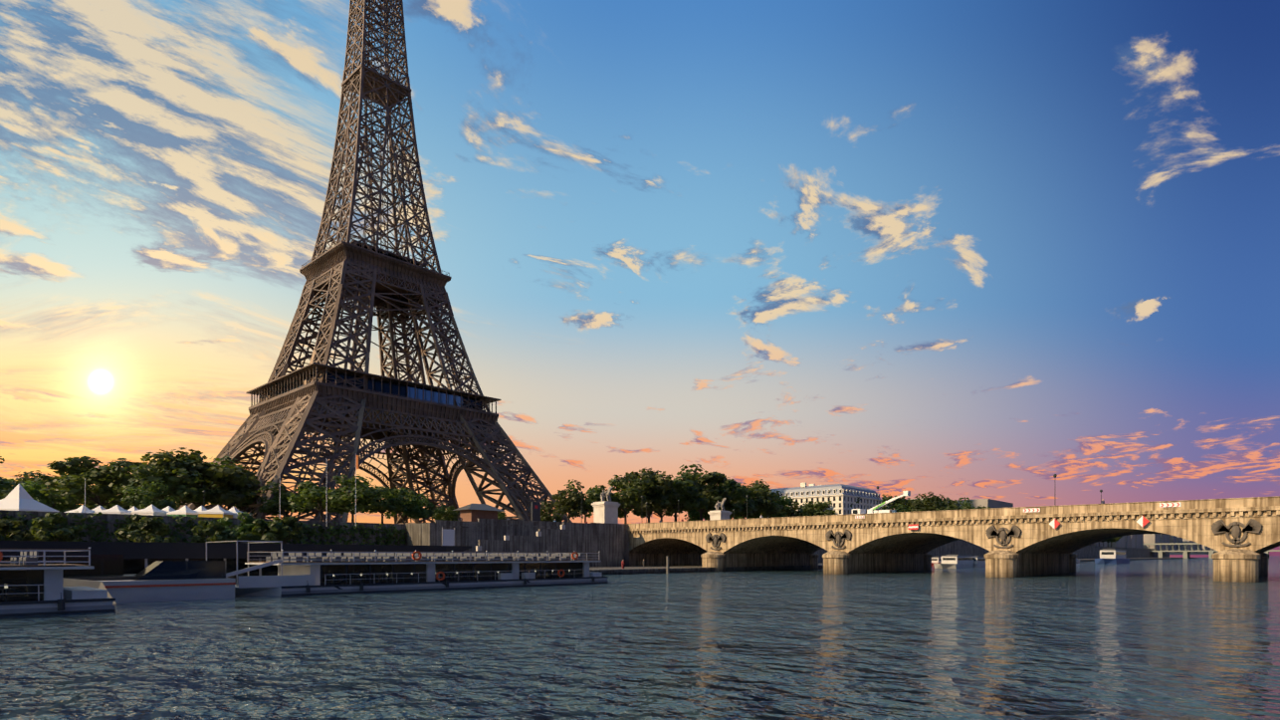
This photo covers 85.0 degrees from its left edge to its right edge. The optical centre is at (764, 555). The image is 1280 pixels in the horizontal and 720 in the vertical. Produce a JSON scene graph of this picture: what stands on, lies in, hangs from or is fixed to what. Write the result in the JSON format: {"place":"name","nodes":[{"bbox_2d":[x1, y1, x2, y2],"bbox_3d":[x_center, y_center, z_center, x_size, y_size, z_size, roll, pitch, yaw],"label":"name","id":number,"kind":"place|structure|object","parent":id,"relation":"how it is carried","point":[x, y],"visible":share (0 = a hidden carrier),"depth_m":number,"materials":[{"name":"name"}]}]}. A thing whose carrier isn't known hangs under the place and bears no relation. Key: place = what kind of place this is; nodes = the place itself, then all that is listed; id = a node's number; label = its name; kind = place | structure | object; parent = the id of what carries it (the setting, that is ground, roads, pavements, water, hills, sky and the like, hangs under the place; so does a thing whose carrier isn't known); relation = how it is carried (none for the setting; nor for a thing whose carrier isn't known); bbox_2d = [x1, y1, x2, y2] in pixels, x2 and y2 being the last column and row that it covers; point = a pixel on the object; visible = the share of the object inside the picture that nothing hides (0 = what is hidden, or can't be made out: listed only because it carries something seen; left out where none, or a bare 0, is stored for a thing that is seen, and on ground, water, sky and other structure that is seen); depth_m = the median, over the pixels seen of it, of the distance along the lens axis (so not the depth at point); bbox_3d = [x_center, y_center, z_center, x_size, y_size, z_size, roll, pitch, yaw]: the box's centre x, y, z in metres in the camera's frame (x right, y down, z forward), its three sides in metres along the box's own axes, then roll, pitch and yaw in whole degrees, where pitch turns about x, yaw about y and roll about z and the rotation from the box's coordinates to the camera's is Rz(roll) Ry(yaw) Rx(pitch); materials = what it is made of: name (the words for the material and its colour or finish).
{"place":"outdoors","nodes":[
{"label":"outdoors","id":0,"kind":"place"},
{"bbox_2d":[0,565,107,600],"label":"boat","id":1,"kind":"object","parent":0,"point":[54,588],"visible":0.73,"depth_m":42.09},
{"bbox_2d":[0,569,43,602],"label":"boat window","id":2,"kind":"structure","parent":1,"relation":"in","point":[20,576],"depth_m":41.02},
{"bbox_2d":[0,563,88,566],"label":"boat deck","id":3,"kind":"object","parent":1,"relation":"on","point":[10,564],"visible":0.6,"depth_m":41.95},
{"bbox_2d":[10,551,38,565],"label":"deck chairs","id":4,"kind":"object","parent":3,"relation":"on","point":[27,558],"visible":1,"depth_m":42.21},
{"bbox_2d":[94,504,131,514],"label":"tent","id":5,"kind":"object","parent":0,"point":[116,509],"visible":0.83,"depth_m":134.24,"materials":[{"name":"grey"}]},
{"bbox_2d":[130,503,166,513],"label":"tent","id":6,"kind":"object","parent":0,"point":[151,509],"visible":0.85,"depth_m":134.33,"materials":[{"name":"grey"}]},
{"bbox_2d":[166,504,198,514],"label":"tent","id":7,"kind":"object","parent":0,"point":[185,510],"visible":0.85,"depth_m":134.67,"materials":[{"name":"grey"}]},
{"bbox_2d":[197,504,233,514],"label":"tent","id":8,"kind":"object","parent":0,"point":[217,509],"visible":0.85,"depth_m":134.75,"materials":[{"name":"grey"}]},
{"bbox_2d":[0,540,471,558],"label":"quay wall","id":9,"kind":"structure","parent":0,"point":[129,549],"depth_m":65.98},
{"bbox_2d":[237,560,601,588],"bbox_3d":[-35.838,1.717,75.525,9.480,2.060,38.555,0,0,38],"label":"boat","id":10,"kind":"object","parent":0,"point":[300,573],"visible":0.54,"depth_m":63.34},
{"bbox_2d":[256,559,598,562],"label":"boat upper deck","id":11,"kind":"object","parent":10,"relation":"on","point":[411,560],"visible":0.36,"depth_m":70.39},
{"bbox_2d":[265,552,581,561],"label":"boat seats","id":12,"kind":"object","parent":11,"relation":"on","point":[523,556],"visible":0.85,"depth_m":71.03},
{"bbox_2d":[320,562,570,585],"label":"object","id":13,"kind":"object","parent":10,"relation":"attached to","point":[491,570],"visible":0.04,"depth_m":69.76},
{"bbox_2d":[322,562,582,585],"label":"boat windows","id":14,"kind":"structure","parent":10,"relation":"in","point":[420,568],"depth_m":71.58,"materials":[{"name":"glass"}]},
{"bbox_2d":[282,550,587,552],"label":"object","id":15,"kind":"object","parent":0,"point":[443,551],"visible":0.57,"depth_m":73.46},
{"bbox_2d":[497,572,535,579],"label":"boat deck lockers","id":16,"kind":"object","parent":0,"point":[507,575],"visible":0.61,"depth_m":77.59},
{"bbox_2d":[0,509,1198,575],"bbox_3d":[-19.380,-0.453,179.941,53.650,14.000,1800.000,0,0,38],"label":"quay walls and stairs","id":17,"kind":"structure","parent":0,"point":[609,542],"depth_m":143.23,"materials":[{"name":"stone"}]},
{"bbox_2d":[0,518,34,540],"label":"port tree","id":18,"kind":"object","parent":17,"relation":"on","point":[14,533],"visible":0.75,"depth_m":78.01,"materials":[{"name":"green plant"}]},
{"bbox_2d":[28,512,83,541],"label":"port tree","id":19,"kind":"object","parent":17,"relation":"on","point":[49,529],"visible":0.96,"depth_m":78.60,"materials":[{"name":"green plant"}]},
{"bbox_2d":[114,513,170,541],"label":"port tree","id":20,"kind":"object","parent":17,"relation":"on","point":[144,527],"visible":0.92,"depth_m":86.80,"materials":[{"name":"green plant"}]},
{"bbox_2d":[149,534,177,542],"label":"port tree","id":21,"kind":"object","parent":17,"relation":"on","point":[157,538],"visible":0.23,"depth_m":81.97,"materials":[{"name":"green plant"}]},
{"bbox_2d":[0,511,407,545],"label":"ivy hedge","id":22,"kind":"object","parent":17,"relation":"attached to","point":[311,532],"visible":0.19,"depth_m":110.36,"materials":[{"name":"green plant"}]},
{"bbox_2d":[191,519,237,543],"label":"port tree","id":23,"kind":"object","parent":17,"relation":"on","point":[202,533],"visible":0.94,"depth_m":89.78,"materials":[{"name":"green plant"}]},
{"bbox_2d":[215,511,255,543],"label":"port tree","id":24,"kind":"object","parent":17,"relation":"on","point":[246,524],"visible":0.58,"depth_m":95.35,"materials":[{"name":"green plant"}]},
{"bbox_2d":[239,518,288,543],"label":"port tree","id":25,"kind":"object","parent":17,"relation":"on","point":[263,530],"visible":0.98,"depth_m":94.60,"materials":[{"name":"green plant"}]},
{"bbox_2d":[271,515,306,543],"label":"port tree","id":26,"kind":"object","parent":17,"relation":"on","point":[291,525],"visible":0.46,"depth_m":100.20,"materials":[{"name":"green plant"}]},
{"bbox_2d":[442,528,454,545],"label":"banner panel","id":27,"kind":"object","parent":17,"relation":"attached to","point":[448,536],"visible":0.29,"depth_m":125.38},
{"bbox_2d":[0,555,1279,719],"bbox_3d":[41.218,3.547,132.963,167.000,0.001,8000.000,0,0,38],"label":"river water","id":28,"kind":"structure","parent":0,"point":[1167,639],"depth_m":25.30,"materials":[{"name":"blue liquid"}]},
{"bbox_2d":[0,549,90,600],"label":"boat railings","id":29,"kind":"object","parent":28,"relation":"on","point":[64,560],"visible":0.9,"depth_m":41.54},
{"bbox_2d":[0,597,113,609],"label":"boat hull","id":30,"kind":"object","parent":28,"relation":"on","point":[33,605],"depth_m":41.25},
{"bbox_2d":[0,598,115,617],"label":"boat hull bands","id":31,"kind":"object","parent":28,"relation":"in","point":[53,601],"visible":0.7,"depth_m":41.28,"materials":[{"name":"grey"}]},
{"bbox_2d":[0,604,115,614],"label":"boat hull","id":32,"kind":"object","parent":31,"relation":"attached to","point":[44,609],"visible":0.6,"depth_m":41.25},
{"bbox_2d":[62,573,136,580],"bbox_3d":[-52.250,2.447,53.931,6.600,3.200,15.689,0,0,38],"label":"boat hull","id":33,"kind":"object","parent":28,"relation":"on","point":[125,577],"depth_m":51.99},
{"bbox_2d":[0,554,123,577],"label":"dark barge cabin","id":34,"kind":"object","parent":33,"relation":"on","point":[107,564],"visible":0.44,"depth_m":52.38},
{"bbox_2d":[62,577,235,603],"bbox_3d":[-48.043,2.747,53.319,3.800,2.400,10.500,0,0,38],"label":"boat","id":35,"kind":"object","parent":28,"relation":"on","point":[156,593],"visible":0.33,"depth_m":52.73,"materials":[{"name":"metal"}]},
{"bbox_2d":[105,582,235,588],"bbox_3d":[-45.706,2.312,53.216,0.011,0.170,7.800,0,0,38],"label":"white launch stripe","id":36,"kind":"object","parent":35,"relation":"attached to","point":[149,585],"visible":1,"depth_m":52.95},
{"bbox_2d":[131,560,225,580],"bbox_3d":[-46.817,1.172,54.900,2.800,1.450,5.500,0,0,38],"label":"white launch wheelhouse","id":37,"kind":"object","parent":35,"relation":"on","point":[178,569],"visible":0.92,"depth_m":54.16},
{"bbox_2d":[123,558,277,583],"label":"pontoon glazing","id":38,"kind":"structure","parent":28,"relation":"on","point":[133,565],"depth_m":69.62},
{"bbox_2d":[206,540,599,586],"bbox_3d":[-36.421,0.752,74.769,9.395,3.990,38.734,0,0,38],"label":"railing","id":39,"kind":"object","parent":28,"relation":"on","point":[248,568],"visible":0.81,"depth_m":64.86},
{"bbox_2d":[412,551,578,580],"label":"life buoys","id":40,"kind":"object","parent":39,"relation":"attached to","point":[442,572],"visible":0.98,"depth_m":70.93},
{"bbox_2d":[234,577,607,596],"bbox_3d":[-36.911,3.447,74.206,9.900,1.400,42.355,0,0,38],"label":"boat hull","id":41,"kind":"object","parent":28,"relation":"on","point":[262,591],"visible":0.1,"depth_m":63.87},
{"bbox_2d":[280,576,608,596],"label":"boat hull bands","id":42,"kind":"object","parent":41,"relation":"attached to","point":[294,586],"visible":0.64,"depth_m":69.88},
{"bbox_2d":[281,579,608,594],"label":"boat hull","id":43,"kind":"object","parent":41,"relation":"attached to","point":[395,588],"visible":0.57,"depth_m":69.91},
{"bbox_2d":[933,563,973,568],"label":"boat hull","id":44,"kind":"object","parent":28,"relation":"on","point":[953,565],"visible":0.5,"depth_m":185.48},
{"bbox_2d":[941,556,977,563],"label":"boat cabin","id":45,"kind":"object","parent":44,"relation":"on","point":[960,561],"visible":0.57,"depth_m":189.19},
{"bbox_2d":[1094,558,1129,563],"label":"boat hull","id":46,"kind":"object","parent":28,"relation":"on","point":[1112,560],"visible":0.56,"depth_m":285.13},
{"bbox_2d":[1099,550,1125,558],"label":"boat cabin","id":47,"kind":"object","parent":46,"relation":"on","point":[1114,555],"visible":0.71,"depth_m":289.84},
{"bbox_2d":[0,0,1279,557],"label":"sky","id":48,"kind":"structure","parent":0,"point":[955,250],"materials":[{"name":"blue"}]},
{"bbox_2d":[767,494,880,517],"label":"haussmann block","id":49,"kind":"structure","parent":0,"point":[842,508],"depth_m":352.89,"materials":[{"name":"stone"}]},
{"bbox_2d":[769,483,880,498],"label":"building roof","id":50,"kind":"structure","parent":49,"relation":"attached to","point":[815,488],"depth_m":361.15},
{"bbox_2d":[780,489,880,514],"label":"haussmann block windows","id":51,"kind":"structure","parent":49,"relation":"attached to","point":[839,500],"depth_m":355.51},
{"bbox_2d":[880,497,1216,553],"bbox_3d":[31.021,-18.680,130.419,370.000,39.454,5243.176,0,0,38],"label":"city blocks","id":52,"kind":"structure","parent":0,"point":[1136,540],"depth_m":932.26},
{"bbox_2d":[1169,551,1208,554],"bbox_3d":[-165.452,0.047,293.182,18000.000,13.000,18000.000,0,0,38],"label":"ground","id":53,"kind":"structure","parent":0,"point":[1191,552],"depth_m":1979.55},
{"bbox_2d":[0,455,33,493],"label":"tree","id":54,"kind":"object","parent":53,"relation":"on","point":[6,484],"visible":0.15,"depth_m":223.46,"materials":[{"name":"green plant"}]},
{"bbox_2d":[0,469,50,497],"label":"tree","id":55,"kind":"object","parent":53,"relation":"on","point":[25,477],"visible":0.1,"depth_m":241.49,"materials":[{"name":"green plant"}]},
{"bbox_2d":[0,483,59,511],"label":"tent","id":56,"kind":"object","parent":53,"relation":"on","point":[18,498],"visible":0.81,"depth_m":127.33,"materials":[{"name":"white fabric"}]},
{"bbox_2d":[20,479,77,511],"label":"tree","id":57,"kind":"object","parent":53,"relation":"on","point":[33,492],"visible":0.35,"depth_m":196.38,"materials":[{"name":"green plant"}]},
{"bbox_2d":[33,455,149,506],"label":"tree","id":58,"kind":"object","parent":53,"relation":"on","point":[70,487],"visible":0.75,"depth_m":187.89,"materials":[{"name":"green plant"}]},
{"bbox_2d":[77,473,141,509],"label":"tree","id":59,"kind":"object","parent":53,"relation":"on","point":[92,507],"visible":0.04,"depth_m":225.00,"materials":[{"name":"green plant"}]},
{"bbox_2d":[121,480,180,510],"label":"tree","id":60,"kind":"object","parent":53,"relation":"on","point":[138,498],"visible":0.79,"depth_m":171.94,"materials":[{"name":"green plant"}]},
{"bbox_2d":[94,454,219,504],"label":"tree","id":61,"kind":"object","parent":53,"relation":"on","point":[190,494],"visible":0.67,"depth_m":187.36,"materials":[{"name":"green plant"}]},
{"bbox_2d":[128,446,257,507],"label":"tree","id":62,"kind":"object","parent":53,"relation":"on","point":[234,481],"visible":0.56,"depth_m":196.18,"materials":[{"name":"green plant"}]},
{"bbox_2d":[201,455,286,509],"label":"tree","id":63,"kind":"object","parent":53,"relation":"on","point":[252,495],"visible":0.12,"depth_m":217.51,"materials":[{"name":"green plant"}]},
{"bbox_2d":[232,495,279,519],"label":"tree","id":64,"kind":"object","parent":53,"relation":"on","point":[248,503],"visible":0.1,"depth_m":225.85,"materials":[{"name":"green plant"}]},
{"bbox_2d":[258,480,314,516],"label":"tree","id":65,"kind":"object","parent":53,"relation":"on","point":[273,506],"visible":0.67,"depth_m":207.91,"materials":[{"name":"green plant"}]},
{"bbox_2d":[287,480,348,521],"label":"tree","id":66,"kind":"object","parent":53,"relation":"on","point":[309,502],"visible":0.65,"depth_m":192.51,"materials":[{"name":"green plant"}]},
{"bbox_2d":[309,473,397,522],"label":"tree","id":67,"kind":"object","parent":53,"relation":"on","point":[364,491],"visible":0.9,"depth_m":192.70,"materials":[{"name":"green plant"}]},
{"bbox_2d":[178,0,572,523],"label":"lattice tower","id":68,"kind":"structure","parent":53,"relation":"on","point":[340,273],"depth_m":285.48,"materials":[{"name":"metal"}]},
{"bbox_2d":[245,362,501,441],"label":"tower platform","id":69,"kind":"structure","parent":68,"relation":"attached to","point":[339,369],"depth_m":274.21,"materials":[{"name":"metal"}]},
{"bbox_2d":[268,243,481,410],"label":"eiffel tower glazing","id":70,"kind":"structure","parent":68,"relation":"attached to","point":[386,387],"depth_m":266.67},
{"bbox_2d":[408,386,462,407],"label":"tower windows","id":71,"kind":"structure","parent":68,"relation":"attached to","point":[419,393],"depth_m":279.69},
{"bbox_2d":[358,482,414,523],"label":"tree","id":72,"kind":"object","parent":53,"relation":"on","point":[397,497],"visible":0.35,"depth_m":205.18,"materials":[{"name":"green plant"}]},
{"bbox_2d":[383,488,425,523],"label":"tree","id":73,"kind":"object","parent":53,"relation":"on","point":[409,497],"visible":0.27,"depth_m":219.93,"materials":[{"name":"green plant"}]},
{"bbox_2d":[402,492,444,522],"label":"tree","id":74,"kind":"object","parent":53,"relation":"on","point":[414,510],"visible":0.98,"depth_m":209.56,"materials":[{"name":"green plant"}]},
{"bbox_2d":[430,504,459,520],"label":"tree","id":75,"kind":"object","parent":53,"relation":"on","point":[449,514],"visible":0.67,"depth_m":244.58,"materials":[{"name":"green plant"}]},
{"bbox_2d":[459,509,497,521],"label":"small building","id":76,"kind":"structure","parent":53,"relation":"on","point":[470,515],"depth_m":143.93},
{"bbox_2d":[452,503,505,511],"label":"kiosk roof","id":77,"kind":"structure","parent":76,"relation":"on","point":[484,507],"depth_m":144.40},
{"bbox_2d":[531,501,540,520],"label":"totem sign","id":78,"kind":"object","parent":53,"relation":"on","point":[535,514],"visible":0.64,"depth_m":151.22,"materials":[{"name":"grey"}]},
{"bbox_2d":[540,499,563,521],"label":"tree","id":79,"kind":"object","parent":53,"relation":"on","point":[545,516],"visible":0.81,"depth_m":235.57,"materials":[{"name":"green plant"}]},
{"bbox_2d":[551,486,586,522],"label":"tree","id":80,"kind":"object","parent":53,"relation":"on","point":[563,502],"visible":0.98,"depth_m":210.18,"materials":[{"name":"green plant"}]},
{"bbox_2d":[563,478,607,522],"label":"tree","id":81,"kind":"object","parent":53,"relation":"on","point":[592,495],"visible":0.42,"depth_m":218.02,"materials":[{"name":"green plant"}]},
{"bbox_2d":[591,501,620,523],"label":"statue pedestal","id":82,"kind":"object","parent":53,"relation":"on","point":[605,512],"visible":0.75,"depth_m":166.86,"materials":[{"name":"stone"}]},
{"bbox_2d":[589,474,656,523],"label":"tree","id":83,"kind":"object","parent":53,"relation":"on","point":[633,490],"visible":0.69,"depth_m":242.55,"materials":[{"name":"green plant"}]},
{"bbox_2d":[618,467,683,522],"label":"tree","id":84,"kind":"object","parent":53,"relation":"on","point":[662,502],"visible":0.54,"depth_m":253.42,"materials":[{"name":"green plant"}]},
{"bbox_2d":[631,506,683,521],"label":"tree","id":85,"kind":"object","parent":53,"relation":"on","point":[641,514],"visible":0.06,"depth_m":327.10,"materials":[{"name":"green plant"}]},
{"bbox_2d":[651,463,709,521],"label":"tree","id":86,"kind":"object","parent":53,"relation":"on","point":[688,498],"visible":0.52,"depth_m":265.98,"materials":[{"name":"green plant"}]},
{"bbox_2d":[670,470,736,520],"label":"tree","id":87,"kind":"object","parent":53,"relation":"on","point":[710,481],"visible":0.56,"depth_m":281.52,"materials":[{"name":"green plant"}]},
{"bbox_2d":[683,508,737,520],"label":"tree","id":88,"kind":"object","parent":53,"relation":"on","point":[694,514],"visible":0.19,"depth_m":343.48,"materials":[{"name":"green plant"}]},
{"bbox_2d":[707,510,731,519],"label":"pedestal","id":89,"kind":"object","parent":53,"relation":"on","point":[719,515],"visible":0.5,"depth_m":200.05,"materials":[{"name":"stone"}]},
{"bbox_2d":[697,476,758,518],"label":"tree","id":90,"kind":"object","parent":53,"relation":"on","point":[740,508],"visible":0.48,"depth_m":293.77,"materials":[{"name":"green plant"}]},
{"bbox_2d":[729,478,784,518],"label":"tree","id":91,"kind":"object","parent":53,"relation":"on","point":[762,496],"visible":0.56,"depth_m":311.74,"materials":[{"name":"green plant"}]},
{"bbox_2d":[736,484,794,518],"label":"tree","id":92,"kind":"object","parent":53,"relation":"on","point":[784,502],"visible":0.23,"depth_m":331.26,"materials":[{"name":"green plant"}]},
{"bbox_2d":[775,501,800,516],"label":"tree","id":93,"kind":"object","parent":53,"relation":"on","point":[791,511],"visible":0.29,"depth_m":346.67,"materials":[{"name":"green plant"}]},
{"bbox_2d":[778,496,817,516],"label":"tree","id":94,"kind":"object","parent":53,"relation":"on","point":[805,511],"visible":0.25,"depth_m":348.10,"materials":[{"name":"green plant"}]},
{"bbox_2d":[803,500,838,515],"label":"tree","id":95,"kind":"object","parent":53,"relation":"on","point":[821,506],"visible":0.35,"depth_m":349.08,"materials":[{"name":"green plant"}]},
{"bbox_2d":[781,481,882,514],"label":"haussmann block trim","id":96,"kind":"structure","parent":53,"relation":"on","point":[803,484],"depth_m":357.40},
{"bbox_2d":[880,493,917,512],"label":"tree","id":97,"kind":"object","parent":53,"relation":"on","point":[898,507],"visible":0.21,"depth_m":383.96,"materials":[{"name":"green plant"}]},
{"bbox_2d":[886,491,941,511],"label":"tree","id":98,"kind":"object","parent":53,"relation":"on","point":[926,503],"visible":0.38,"depth_m":383.07,"materials":[{"name":"green plant"}]},
{"bbox_2d":[921,493,959,510],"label":"tree","id":99,"kind":"object","parent":53,"relation":"on","point":[944,503],"visible":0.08,"depth_m":398.00,"materials":[{"name":"green plant"}]},
{"bbox_2d":[624,495,1279,582],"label":"bridge","id":100,"kind":"structure","parent":53,"relation":"on","point":[909,551],"depth_m":125.28,"materials":[{"name":"stone"}]},
{"bbox_2d":[705,532,726,549],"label":"bridge sculpture","id":101,"kind":"object","parent":100,"relation":"on","point":[715,539],"visible":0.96,"depth_m":150.38,"materials":[{"name":"stone"}]},
{"bbox_2d":[825,529,852,549],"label":"bridge sculpture","id":102,"kind":"object","parent":100,"relation":"on","point":[846,534],"visible":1,"depth_m":131.15,"materials":[{"name":"stone"}]},
{"bbox_2d":[852,490,910,513],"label":"crane truck","id":103,"kind":"object","parent":100,"relation":"on","point":[905,494],"depth_m":137.01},
{"bbox_2d":[629,520,1279,553],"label":"pont iena arch rings","id":104,"kind":"object","parent":100,"relation":"attached to","point":[1256,544],"visible":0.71,"depth_m":114.03,"materials":[{"name":"stone"}]},
{"bbox_2d":[985,524,1021,548],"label":"bridge sculpture","id":105,"kind":"object","parent":100,"relation":"on","point":[1013,531],"visible":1,"depth_m":111.96,"materials":[{"name":"stone"}]},
{"bbox_2d":[1211,518,1262,546],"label":"bridge sculpture","id":106,"kind":"object","parent":100,"relation":"on","point":[1251,526],"visible":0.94,"depth_m":92.75,"materials":[{"name":"stone"}]},
{"bbox_2d":[1143,542,1279,558],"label":"distant bridge","id":107,"kind":"structure","parent":53,"relation":"on","point":[1186,553],"depth_m":758.16,"materials":[{"name":"grey"}]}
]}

